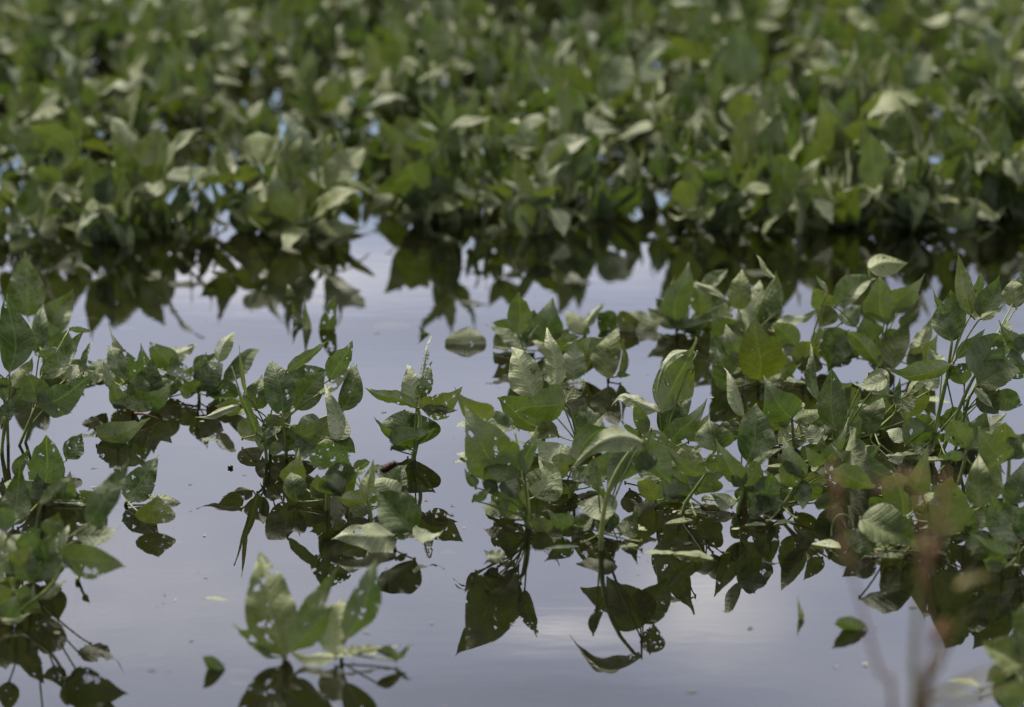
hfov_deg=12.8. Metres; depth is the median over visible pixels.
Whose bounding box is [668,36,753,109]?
soybean plant
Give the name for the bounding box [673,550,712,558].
floating leaf
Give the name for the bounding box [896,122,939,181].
soybean plant
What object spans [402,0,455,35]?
soybean plant
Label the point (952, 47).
soybean plant
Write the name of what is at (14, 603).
soybean plant
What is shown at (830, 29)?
soybean plant
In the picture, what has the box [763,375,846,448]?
soybean plant
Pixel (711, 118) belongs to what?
soybean plant
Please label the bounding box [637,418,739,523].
soybean plant
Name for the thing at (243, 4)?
soybean plant
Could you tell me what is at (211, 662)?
leaf fragment
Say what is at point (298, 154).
soybean plant
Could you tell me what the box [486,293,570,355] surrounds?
soybean plant
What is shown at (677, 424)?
soybean plant
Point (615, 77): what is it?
soybean plant
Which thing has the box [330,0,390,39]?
soybean plant
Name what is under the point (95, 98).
soybean plant
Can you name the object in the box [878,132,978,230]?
soybean plant
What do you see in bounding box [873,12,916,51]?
soybean plant
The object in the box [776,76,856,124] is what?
soybean plant
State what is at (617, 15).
soybean plant
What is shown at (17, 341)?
soybean plant
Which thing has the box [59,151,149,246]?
soybean plant
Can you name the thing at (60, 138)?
soybean plant
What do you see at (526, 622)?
water
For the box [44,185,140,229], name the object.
soybean plant
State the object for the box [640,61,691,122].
soybean plant
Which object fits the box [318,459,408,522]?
soybean plant
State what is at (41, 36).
soybean plant
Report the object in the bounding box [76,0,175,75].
soybean plant
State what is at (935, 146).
soybean plant
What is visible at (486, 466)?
soybean plant
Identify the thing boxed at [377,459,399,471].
caterpillar
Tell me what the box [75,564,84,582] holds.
soybean plant
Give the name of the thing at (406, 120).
soybean plant
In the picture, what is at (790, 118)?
soybean plant
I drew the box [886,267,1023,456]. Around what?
soybean plant
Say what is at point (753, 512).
leaf fragment
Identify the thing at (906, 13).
soybean plant
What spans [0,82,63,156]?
soybean plant
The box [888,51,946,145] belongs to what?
soybean plant
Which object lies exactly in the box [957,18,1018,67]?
soybean plant
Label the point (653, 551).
floating leaf
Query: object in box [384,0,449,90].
soybean plant
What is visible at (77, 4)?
soybean plant
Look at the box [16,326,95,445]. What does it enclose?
soybean plant
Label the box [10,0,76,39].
soybean plant
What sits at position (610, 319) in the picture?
soybean plant
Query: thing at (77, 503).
floating leaf
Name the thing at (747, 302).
soybean plant
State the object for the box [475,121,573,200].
soybean plant
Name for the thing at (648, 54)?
soybean plant
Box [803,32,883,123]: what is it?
soybean plant
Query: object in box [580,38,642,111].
soybean plant
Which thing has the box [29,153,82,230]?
soybean plant
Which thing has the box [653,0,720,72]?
soybean plant
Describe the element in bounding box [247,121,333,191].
soybean plant
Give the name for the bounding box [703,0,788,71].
soybean plant
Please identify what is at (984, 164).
soybean plant
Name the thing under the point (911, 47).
soybean plant
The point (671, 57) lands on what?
soybean plant
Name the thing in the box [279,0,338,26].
soybean plant
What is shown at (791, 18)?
soybean plant
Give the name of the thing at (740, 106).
soybean plant
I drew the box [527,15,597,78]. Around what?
soybean plant
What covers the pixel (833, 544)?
floating leaf
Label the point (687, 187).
soybean plant
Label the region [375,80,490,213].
soybean plant
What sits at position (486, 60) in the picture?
soybean plant
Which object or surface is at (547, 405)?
soybean plant
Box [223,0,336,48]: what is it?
soybean plant
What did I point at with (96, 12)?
soybean plant
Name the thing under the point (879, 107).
soybean plant
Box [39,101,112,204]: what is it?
soybean plant
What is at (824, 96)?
soybean plant
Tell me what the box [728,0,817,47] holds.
soybean plant
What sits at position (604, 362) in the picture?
soybean plant
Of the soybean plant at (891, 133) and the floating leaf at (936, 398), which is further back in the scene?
the soybean plant at (891, 133)
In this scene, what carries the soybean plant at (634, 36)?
on the water
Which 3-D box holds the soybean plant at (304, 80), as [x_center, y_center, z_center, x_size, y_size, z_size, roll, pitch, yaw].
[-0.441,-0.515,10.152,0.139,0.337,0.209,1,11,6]
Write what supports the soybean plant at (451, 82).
on the water
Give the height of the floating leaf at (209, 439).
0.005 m
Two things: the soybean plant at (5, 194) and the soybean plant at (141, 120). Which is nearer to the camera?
the soybean plant at (5, 194)
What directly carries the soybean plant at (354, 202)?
on the water
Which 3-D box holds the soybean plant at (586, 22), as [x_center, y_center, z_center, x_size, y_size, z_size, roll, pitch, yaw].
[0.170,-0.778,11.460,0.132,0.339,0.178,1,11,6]
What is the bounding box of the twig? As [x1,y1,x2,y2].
[134,412,158,418]
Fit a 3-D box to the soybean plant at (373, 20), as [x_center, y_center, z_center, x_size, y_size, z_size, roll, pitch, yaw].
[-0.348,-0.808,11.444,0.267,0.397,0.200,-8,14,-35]
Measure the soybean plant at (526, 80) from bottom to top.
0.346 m
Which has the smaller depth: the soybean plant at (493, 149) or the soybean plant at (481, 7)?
the soybean plant at (493, 149)
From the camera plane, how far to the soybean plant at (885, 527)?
6.10 m
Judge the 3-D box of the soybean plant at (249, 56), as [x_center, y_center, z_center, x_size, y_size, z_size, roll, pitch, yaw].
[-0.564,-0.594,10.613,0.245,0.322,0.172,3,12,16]
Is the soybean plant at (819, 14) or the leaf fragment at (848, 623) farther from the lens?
the soybean plant at (819, 14)
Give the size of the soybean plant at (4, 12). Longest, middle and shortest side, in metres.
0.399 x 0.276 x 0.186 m
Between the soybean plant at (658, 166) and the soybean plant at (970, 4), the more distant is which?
the soybean plant at (970, 4)
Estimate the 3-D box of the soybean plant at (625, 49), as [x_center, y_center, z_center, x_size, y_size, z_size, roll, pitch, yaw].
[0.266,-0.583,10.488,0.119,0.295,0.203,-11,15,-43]
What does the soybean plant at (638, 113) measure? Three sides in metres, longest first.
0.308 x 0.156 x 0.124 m
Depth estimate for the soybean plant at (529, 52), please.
10.53 m
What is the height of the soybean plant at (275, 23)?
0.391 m
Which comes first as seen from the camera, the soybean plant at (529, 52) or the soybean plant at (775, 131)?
the soybean plant at (775, 131)
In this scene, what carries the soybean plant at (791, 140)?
on the water
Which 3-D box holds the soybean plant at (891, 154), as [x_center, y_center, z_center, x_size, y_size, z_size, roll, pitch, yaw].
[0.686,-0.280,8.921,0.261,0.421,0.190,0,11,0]
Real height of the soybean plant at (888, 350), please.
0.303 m
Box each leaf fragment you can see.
[203,656,224,669]
[286,285,294,295]
[292,303,302,323]
[302,296,311,328]
[319,296,336,329]
[377,464,406,477]
[418,325,427,334]
[483,549,504,558]
[749,493,758,518]
[797,597,804,618]
[833,616,864,629]
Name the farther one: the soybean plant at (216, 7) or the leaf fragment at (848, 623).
the soybean plant at (216, 7)
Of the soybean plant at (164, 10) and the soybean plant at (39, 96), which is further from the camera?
the soybean plant at (164, 10)
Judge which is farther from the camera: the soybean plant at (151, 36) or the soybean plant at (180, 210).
the soybean plant at (151, 36)
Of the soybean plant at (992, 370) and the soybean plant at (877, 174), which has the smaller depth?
the soybean plant at (992, 370)
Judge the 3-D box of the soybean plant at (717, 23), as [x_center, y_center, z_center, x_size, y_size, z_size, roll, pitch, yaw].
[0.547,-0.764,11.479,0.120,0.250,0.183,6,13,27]
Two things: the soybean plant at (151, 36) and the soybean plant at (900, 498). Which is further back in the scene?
the soybean plant at (151, 36)
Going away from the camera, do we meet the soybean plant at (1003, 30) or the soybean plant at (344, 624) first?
the soybean plant at (344, 624)
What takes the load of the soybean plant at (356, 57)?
on the ground
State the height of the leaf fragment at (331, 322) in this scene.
0.088 m
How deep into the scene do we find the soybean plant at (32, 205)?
8.52 m
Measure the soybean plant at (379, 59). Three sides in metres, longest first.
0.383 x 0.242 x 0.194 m
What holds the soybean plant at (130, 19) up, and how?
on the water
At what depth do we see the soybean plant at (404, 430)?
6.71 m
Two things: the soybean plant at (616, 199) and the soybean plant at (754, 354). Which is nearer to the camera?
the soybean plant at (754, 354)
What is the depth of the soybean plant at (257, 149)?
8.65 m
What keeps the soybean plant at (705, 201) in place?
on the water
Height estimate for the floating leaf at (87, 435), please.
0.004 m
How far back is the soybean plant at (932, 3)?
11.44 m
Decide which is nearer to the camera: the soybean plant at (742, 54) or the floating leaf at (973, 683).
the floating leaf at (973, 683)
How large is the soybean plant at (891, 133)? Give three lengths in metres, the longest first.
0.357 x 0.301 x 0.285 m
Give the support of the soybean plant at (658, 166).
on the water
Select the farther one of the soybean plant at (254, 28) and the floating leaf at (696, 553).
the soybean plant at (254, 28)
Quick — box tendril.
[831,513,851,535]
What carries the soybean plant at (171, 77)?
on the water
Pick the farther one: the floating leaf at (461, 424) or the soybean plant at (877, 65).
the soybean plant at (877, 65)
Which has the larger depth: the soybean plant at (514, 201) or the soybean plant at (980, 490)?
the soybean plant at (514, 201)
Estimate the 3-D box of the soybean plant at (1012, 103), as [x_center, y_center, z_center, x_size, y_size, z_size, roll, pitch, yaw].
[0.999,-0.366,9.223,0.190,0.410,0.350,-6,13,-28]
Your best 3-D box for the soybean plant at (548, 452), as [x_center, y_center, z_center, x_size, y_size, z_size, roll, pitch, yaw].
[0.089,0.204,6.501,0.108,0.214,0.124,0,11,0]
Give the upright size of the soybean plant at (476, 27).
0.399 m
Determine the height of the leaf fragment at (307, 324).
0.082 m
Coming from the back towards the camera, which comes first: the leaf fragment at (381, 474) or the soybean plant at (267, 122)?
the soybean plant at (267, 122)
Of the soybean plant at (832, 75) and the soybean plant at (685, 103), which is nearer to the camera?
the soybean plant at (685, 103)
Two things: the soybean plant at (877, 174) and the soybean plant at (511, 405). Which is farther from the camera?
the soybean plant at (877, 174)
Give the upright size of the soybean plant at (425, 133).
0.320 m
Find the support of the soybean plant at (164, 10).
on the water
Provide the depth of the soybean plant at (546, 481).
6.38 m
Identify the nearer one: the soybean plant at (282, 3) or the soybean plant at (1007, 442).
the soybean plant at (1007, 442)
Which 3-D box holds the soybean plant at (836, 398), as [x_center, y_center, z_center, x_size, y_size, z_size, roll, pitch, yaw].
[0.499,0.144,6.631,0.242,0.280,0.145,11,15,42]
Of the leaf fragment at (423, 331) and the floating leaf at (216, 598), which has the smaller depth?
the floating leaf at (216, 598)
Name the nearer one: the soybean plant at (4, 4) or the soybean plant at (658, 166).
the soybean plant at (658, 166)
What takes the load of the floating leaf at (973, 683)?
on the water
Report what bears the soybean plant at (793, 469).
on the ground
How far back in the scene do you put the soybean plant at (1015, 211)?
8.85 m
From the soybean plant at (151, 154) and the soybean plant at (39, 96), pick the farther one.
the soybean plant at (39, 96)
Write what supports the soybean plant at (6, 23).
on the ground
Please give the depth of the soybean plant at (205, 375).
7.15 m
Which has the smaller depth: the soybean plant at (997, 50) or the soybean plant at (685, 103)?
the soybean plant at (685, 103)
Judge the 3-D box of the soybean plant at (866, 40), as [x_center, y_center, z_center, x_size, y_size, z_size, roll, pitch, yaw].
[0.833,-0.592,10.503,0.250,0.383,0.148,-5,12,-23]
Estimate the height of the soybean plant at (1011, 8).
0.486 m
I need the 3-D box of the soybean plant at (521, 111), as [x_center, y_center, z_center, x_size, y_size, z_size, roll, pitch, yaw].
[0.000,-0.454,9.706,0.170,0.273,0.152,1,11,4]
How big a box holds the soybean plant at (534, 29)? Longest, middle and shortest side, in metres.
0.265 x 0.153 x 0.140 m
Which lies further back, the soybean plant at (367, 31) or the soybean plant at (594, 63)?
the soybean plant at (367, 31)
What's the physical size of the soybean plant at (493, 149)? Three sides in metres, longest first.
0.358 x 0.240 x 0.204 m
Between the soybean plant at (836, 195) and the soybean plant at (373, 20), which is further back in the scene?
the soybean plant at (373, 20)
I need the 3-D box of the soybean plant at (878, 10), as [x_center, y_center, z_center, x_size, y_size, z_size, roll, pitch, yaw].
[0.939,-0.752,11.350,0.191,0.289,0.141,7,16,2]
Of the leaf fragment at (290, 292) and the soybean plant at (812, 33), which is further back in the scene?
the soybean plant at (812, 33)
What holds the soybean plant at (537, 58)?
on the water
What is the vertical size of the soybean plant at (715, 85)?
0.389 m
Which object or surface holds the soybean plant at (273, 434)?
on the ground
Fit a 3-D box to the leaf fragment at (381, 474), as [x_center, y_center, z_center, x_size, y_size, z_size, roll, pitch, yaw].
[-0.173,0.172,6.564,0.043,0.027,0.028,0,11,0]
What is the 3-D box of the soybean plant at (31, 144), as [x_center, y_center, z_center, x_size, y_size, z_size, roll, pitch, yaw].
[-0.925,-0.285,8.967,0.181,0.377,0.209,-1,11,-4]
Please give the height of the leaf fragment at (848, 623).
0.030 m
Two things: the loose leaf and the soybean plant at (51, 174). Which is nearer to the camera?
the loose leaf
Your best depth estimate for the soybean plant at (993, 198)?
8.82 m
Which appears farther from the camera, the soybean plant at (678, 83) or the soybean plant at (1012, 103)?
the soybean plant at (678, 83)
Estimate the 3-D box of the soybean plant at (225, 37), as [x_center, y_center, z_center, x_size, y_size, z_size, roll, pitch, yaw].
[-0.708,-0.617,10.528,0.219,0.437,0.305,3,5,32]
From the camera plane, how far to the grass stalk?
3.81 m
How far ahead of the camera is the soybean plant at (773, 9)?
10.89 m
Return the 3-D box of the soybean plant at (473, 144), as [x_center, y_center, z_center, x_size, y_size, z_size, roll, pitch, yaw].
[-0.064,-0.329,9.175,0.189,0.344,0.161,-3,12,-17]
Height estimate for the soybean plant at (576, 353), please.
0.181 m
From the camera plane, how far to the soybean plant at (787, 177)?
8.68 m
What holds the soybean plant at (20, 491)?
on the ground
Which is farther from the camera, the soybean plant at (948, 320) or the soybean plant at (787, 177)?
the soybean plant at (787, 177)
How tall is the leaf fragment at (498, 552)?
0.016 m
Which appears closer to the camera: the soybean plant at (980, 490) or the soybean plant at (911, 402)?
the soybean plant at (980, 490)
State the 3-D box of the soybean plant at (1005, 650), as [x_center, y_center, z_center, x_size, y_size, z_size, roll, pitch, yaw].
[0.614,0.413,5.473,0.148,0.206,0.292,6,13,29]
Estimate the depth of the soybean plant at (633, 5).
11.31 m
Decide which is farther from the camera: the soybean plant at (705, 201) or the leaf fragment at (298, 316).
the soybean plant at (705, 201)
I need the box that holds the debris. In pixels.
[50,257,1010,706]
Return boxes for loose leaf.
[445,326,485,343]
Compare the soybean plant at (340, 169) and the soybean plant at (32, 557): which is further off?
the soybean plant at (340, 169)
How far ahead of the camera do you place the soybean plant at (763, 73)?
10.52 m
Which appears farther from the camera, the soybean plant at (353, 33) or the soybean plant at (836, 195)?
the soybean plant at (353, 33)
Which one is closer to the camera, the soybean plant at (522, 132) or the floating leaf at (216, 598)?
the floating leaf at (216, 598)
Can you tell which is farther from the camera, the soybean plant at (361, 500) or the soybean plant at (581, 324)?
the soybean plant at (581, 324)
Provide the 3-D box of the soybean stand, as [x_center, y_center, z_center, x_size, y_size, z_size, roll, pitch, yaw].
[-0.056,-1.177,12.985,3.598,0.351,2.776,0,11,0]
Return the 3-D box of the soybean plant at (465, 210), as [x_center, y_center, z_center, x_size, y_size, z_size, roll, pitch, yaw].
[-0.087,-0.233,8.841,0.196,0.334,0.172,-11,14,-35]
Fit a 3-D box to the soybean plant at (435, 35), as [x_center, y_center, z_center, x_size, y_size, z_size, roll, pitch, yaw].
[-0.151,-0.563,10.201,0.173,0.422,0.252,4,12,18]
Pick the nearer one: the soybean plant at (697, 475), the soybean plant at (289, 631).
the soybean plant at (289, 631)
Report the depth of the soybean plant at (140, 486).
6.44 m
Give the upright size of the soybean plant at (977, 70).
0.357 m
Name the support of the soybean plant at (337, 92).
on the water
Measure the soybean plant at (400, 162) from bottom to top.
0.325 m
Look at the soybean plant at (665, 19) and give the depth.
11.43 m
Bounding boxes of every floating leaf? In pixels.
[54,499,85,505]
[78,433,94,436]
[201,437,218,440]
[204,596,226,599]
[456,421,464,426]
[644,549,673,553]
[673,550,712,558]
[701,495,735,499]
[812,539,840,547]
[929,396,948,402]
[948,677,978,685]
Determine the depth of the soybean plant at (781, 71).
9.98 m
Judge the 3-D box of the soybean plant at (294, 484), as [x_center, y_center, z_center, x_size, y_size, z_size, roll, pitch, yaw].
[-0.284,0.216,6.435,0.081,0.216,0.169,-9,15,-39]
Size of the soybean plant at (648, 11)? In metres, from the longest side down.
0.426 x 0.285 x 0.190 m
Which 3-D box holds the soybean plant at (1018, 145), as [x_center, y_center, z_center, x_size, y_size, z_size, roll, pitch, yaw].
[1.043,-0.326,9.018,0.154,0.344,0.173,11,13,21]
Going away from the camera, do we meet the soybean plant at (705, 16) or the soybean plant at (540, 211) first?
the soybean plant at (540, 211)
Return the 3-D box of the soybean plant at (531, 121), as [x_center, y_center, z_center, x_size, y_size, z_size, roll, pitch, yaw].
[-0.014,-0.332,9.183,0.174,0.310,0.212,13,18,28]
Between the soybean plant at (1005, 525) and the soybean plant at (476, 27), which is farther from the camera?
the soybean plant at (476, 27)
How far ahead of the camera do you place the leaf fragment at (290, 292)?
8.01 m
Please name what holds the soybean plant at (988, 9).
on the water
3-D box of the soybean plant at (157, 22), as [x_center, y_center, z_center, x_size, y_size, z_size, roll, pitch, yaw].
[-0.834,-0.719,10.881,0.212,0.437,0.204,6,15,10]
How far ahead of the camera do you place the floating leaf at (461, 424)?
6.95 m
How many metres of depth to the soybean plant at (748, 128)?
8.97 m
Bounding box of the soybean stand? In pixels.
[3,0,979,23]
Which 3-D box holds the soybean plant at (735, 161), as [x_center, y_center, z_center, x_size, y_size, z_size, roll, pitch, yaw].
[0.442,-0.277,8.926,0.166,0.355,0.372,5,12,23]
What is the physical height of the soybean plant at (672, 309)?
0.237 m
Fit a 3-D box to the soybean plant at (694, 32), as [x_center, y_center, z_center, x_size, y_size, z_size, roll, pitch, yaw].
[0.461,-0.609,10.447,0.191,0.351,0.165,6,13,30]
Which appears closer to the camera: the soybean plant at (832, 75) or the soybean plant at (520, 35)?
the soybean plant at (832, 75)
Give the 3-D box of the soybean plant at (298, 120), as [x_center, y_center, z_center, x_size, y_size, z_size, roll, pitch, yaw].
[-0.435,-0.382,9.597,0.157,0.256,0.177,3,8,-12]
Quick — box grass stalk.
[830,461,1023,706]
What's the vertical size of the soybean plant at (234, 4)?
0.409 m
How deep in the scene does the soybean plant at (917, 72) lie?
9.61 m
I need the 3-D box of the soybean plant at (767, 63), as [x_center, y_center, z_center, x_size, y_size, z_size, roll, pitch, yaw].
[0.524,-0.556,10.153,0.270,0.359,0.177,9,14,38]
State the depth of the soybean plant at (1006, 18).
11.26 m
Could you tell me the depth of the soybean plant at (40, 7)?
10.91 m
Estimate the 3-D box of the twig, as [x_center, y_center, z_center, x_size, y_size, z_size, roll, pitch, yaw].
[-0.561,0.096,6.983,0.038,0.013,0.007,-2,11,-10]
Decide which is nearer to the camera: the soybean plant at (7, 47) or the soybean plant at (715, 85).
the soybean plant at (715, 85)
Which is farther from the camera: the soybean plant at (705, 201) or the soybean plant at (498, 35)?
the soybean plant at (498, 35)
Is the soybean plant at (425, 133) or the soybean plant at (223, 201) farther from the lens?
the soybean plant at (425, 133)
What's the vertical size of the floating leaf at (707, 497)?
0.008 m
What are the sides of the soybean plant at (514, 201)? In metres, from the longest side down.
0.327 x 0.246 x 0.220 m
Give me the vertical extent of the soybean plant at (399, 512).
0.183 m
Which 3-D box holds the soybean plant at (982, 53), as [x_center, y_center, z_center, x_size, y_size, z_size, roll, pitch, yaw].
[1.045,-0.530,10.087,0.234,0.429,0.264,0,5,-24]
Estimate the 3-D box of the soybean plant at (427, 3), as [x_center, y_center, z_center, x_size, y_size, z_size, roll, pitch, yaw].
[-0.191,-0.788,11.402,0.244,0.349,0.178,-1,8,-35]
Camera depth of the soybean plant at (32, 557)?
5.87 m
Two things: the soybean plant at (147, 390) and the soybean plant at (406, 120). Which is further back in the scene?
the soybean plant at (406, 120)
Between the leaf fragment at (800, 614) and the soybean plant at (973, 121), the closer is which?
the leaf fragment at (800, 614)
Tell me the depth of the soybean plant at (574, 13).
10.59 m
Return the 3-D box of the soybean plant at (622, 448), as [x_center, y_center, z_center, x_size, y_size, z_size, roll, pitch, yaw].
[0.132,0.227,6.205,0.177,0.284,0.151,0,11,0]
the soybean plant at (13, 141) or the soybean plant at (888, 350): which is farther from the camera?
the soybean plant at (13, 141)
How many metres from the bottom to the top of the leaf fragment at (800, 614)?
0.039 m
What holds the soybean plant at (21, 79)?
on the water
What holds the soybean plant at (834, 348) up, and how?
on the ground
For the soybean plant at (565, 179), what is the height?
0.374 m
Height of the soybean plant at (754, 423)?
0.289 m
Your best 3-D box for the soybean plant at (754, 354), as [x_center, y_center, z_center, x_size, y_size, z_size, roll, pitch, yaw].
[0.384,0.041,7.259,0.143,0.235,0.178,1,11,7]
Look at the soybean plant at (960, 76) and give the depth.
9.69 m
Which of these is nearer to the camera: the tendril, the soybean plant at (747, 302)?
the tendril
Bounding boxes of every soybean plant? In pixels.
[0,0,12,41]
[0,0,59,54]
[0,11,97,90]
[0,30,21,95]
[0,51,70,120]
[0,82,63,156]
[0,106,83,176]
[0,118,75,207]
[0,174,56,248]
[0,182,15,242]
[0,294,34,453]
[0,433,91,526]
[0,460,128,584]
[0,525,125,624]
[1,0,15,39]
[4,0,79,61]
[7,251,81,381]
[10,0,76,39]
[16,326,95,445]
[17,0,138,60]
[28,41,130,152]
[29,120,166,209]
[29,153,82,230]
[31,82,98,152]
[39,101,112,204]
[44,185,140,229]
[54,115,212,231]
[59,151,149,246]
[69,0,138,43]
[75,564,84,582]
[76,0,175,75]
[83,325,170,411]
[89,0,198,96]
[89,77,163,149]
[90,42,199,126]
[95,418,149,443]
[107,0,157,36]
[122,455,179,525]
[128,0,198,70]
[130,157,210,238]
[141,37,243,124]
[146,0,195,29]
[149,332,259,398]
[157,0,248,36]
[158,0,243,94]
[171,0,254,77]
[175,67,279,164]
[188,182,248,230]
[191,0,251,31]
[195,340,362,462]
[199,129,361,236]
[215,32,299,92]
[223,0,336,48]
[233,552,337,661]
[243,16,292,70]
[245,112,373,226]
[246,146,364,246]
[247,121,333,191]
[255,0,359,95]
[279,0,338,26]
[279,442,355,510]
[281,0,364,82]
[281,131,372,211]
[282,67,409,143]
[286,48,341,118]
[290,558,413,665]
[291,108,330,153]
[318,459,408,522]
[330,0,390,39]
[331,490,444,552]
[335,0,429,36]
[337,21,391,74]
[360,23,436,125]
[361,115,405,180]
[362,0,415,73]
[365,336,462,460]
[369,154,460,201]
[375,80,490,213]
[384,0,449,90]
[391,140,451,222]
[396,37,485,98]
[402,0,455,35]
[404,116,463,141]
[407,0,463,26]
[412,4,470,115]
[412,152,502,222]
[413,111,468,163]
[427,87,503,151]
[431,0,496,45]
[448,0,495,74]
[453,387,553,532]
[458,102,534,183]
[458,163,533,230]
[462,11,514,99]
[463,110,591,209]
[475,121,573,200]
[477,40,561,113]
[477,108,550,177]
[479,76,544,146]
[485,0,512,43]
[485,455,562,517]
[486,55,553,140]
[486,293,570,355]
[494,156,574,236]
[497,395,545,440]
[499,32,592,102]
[508,328,606,440]
[509,0,552,47]
[510,20,553,52]
[524,86,612,169]
[525,47,556,56]
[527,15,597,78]
[531,135,589,219]
[532,54,647,180]
[537,424,605,497]
[544,49,637,135]
[544,333,610,381]
[544,425,671,550]
[549,0,626,65]
[549,82,611,200]
[561,0,596,39]
[566,304,603,336]
[571,134,661,219]
[575,2,646,66]
[576,0,642,34]
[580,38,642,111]
[587,38,642,95]
[588,39,672,124]
[590,328,629,380]
[597,310,638,331]
[605,102,656,149]
[611,337,708,478]
[615,77,702,182]
[616,0,700,35]
[617,0,701,67]
[620,76,692,145]
[628,262,733,334]
[634,38,687,99]
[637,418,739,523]
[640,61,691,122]
[640,116,706,210]
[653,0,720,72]
[656,0,686,34]
[658,150,742,228]
[663,161,778,232]
[666,108,766,203]
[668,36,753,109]
[679,22,822,130]
[680,368,788,513]
[684,53,774,144]
[686,9,730,91]
[692,21,792,97]
[693,116,771,216]
[697,74,787,164]
[700,112,725,163]
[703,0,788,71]
[703,111,793,223]
[707,5,731,40]
[710,317,796,390]
[711,255,815,354]
[717,0,810,69]
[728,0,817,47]
[735,65,817,119]
[737,129,881,233]
[745,437,874,525]
[758,0,840,47]
[760,71,801,133]
[762,32,775,75]
[763,343,890,482]
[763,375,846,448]
[772,275,860,382]
[775,13,852,88]
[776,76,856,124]
[779,9,839,66]
[781,117,827,184]
[785,88,925,211]
[795,103,904,177]
[800,109,907,214]
[801,47,888,115]
[802,141,881,228]
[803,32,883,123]
[805,0,881,74]
[808,21,896,83]
[810,7,861,53]
[821,19,887,91]
[822,93,833,175]
[829,377,939,446]
[832,126,905,226]
[833,254,937,395]
[844,503,939,557]
[856,53,932,144]
[868,446,966,527]
[872,0,926,44]
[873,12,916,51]
[873,32,955,114]
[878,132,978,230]
[886,254,1005,459]
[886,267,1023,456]
[887,0,990,72]
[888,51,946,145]
[889,453,1003,555]
[896,97,997,226]
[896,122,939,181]
[906,0,962,39]
[916,0,979,40]
[927,51,1005,140]
[928,23,973,84]
[928,63,980,179]
[929,47,984,123]
[936,21,977,83]
[936,412,1023,527]
[943,20,1023,130]
[948,90,1010,180]
[950,603,1023,706]
[952,18,1023,111]
[957,0,1023,92]
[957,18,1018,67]
[960,121,1023,217]
[961,0,1023,33]
[964,117,1023,223]
[964,495,1023,571]
[971,70,1023,167]
[976,0,1023,69]
[976,146,1023,218]
[1012,61,1023,92]
[1013,142,1023,191]
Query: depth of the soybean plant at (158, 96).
9.98 m
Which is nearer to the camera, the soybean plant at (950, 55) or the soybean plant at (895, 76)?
the soybean plant at (895, 76)
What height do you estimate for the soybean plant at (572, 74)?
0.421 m
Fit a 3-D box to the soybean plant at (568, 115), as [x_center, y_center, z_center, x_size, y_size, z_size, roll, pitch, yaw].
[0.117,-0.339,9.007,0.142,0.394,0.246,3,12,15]
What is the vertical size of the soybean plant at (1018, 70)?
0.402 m
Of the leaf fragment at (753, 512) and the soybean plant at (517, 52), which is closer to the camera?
the leaf fragment at (753, 512)
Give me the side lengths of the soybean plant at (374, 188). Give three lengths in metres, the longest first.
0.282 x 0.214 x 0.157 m
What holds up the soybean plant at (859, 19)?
on the water
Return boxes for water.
[0,0,1023,706]
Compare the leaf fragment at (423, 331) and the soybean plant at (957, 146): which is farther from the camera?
the soybean plant at (957, 146)
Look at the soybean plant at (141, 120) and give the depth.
9.68 m
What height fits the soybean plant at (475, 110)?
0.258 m
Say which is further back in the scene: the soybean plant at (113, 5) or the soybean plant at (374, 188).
the soybean plant at (113, 5)
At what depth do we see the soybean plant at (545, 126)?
9.22 m
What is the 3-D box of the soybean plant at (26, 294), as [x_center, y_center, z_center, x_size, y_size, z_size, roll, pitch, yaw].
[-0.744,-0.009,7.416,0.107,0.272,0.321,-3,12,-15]

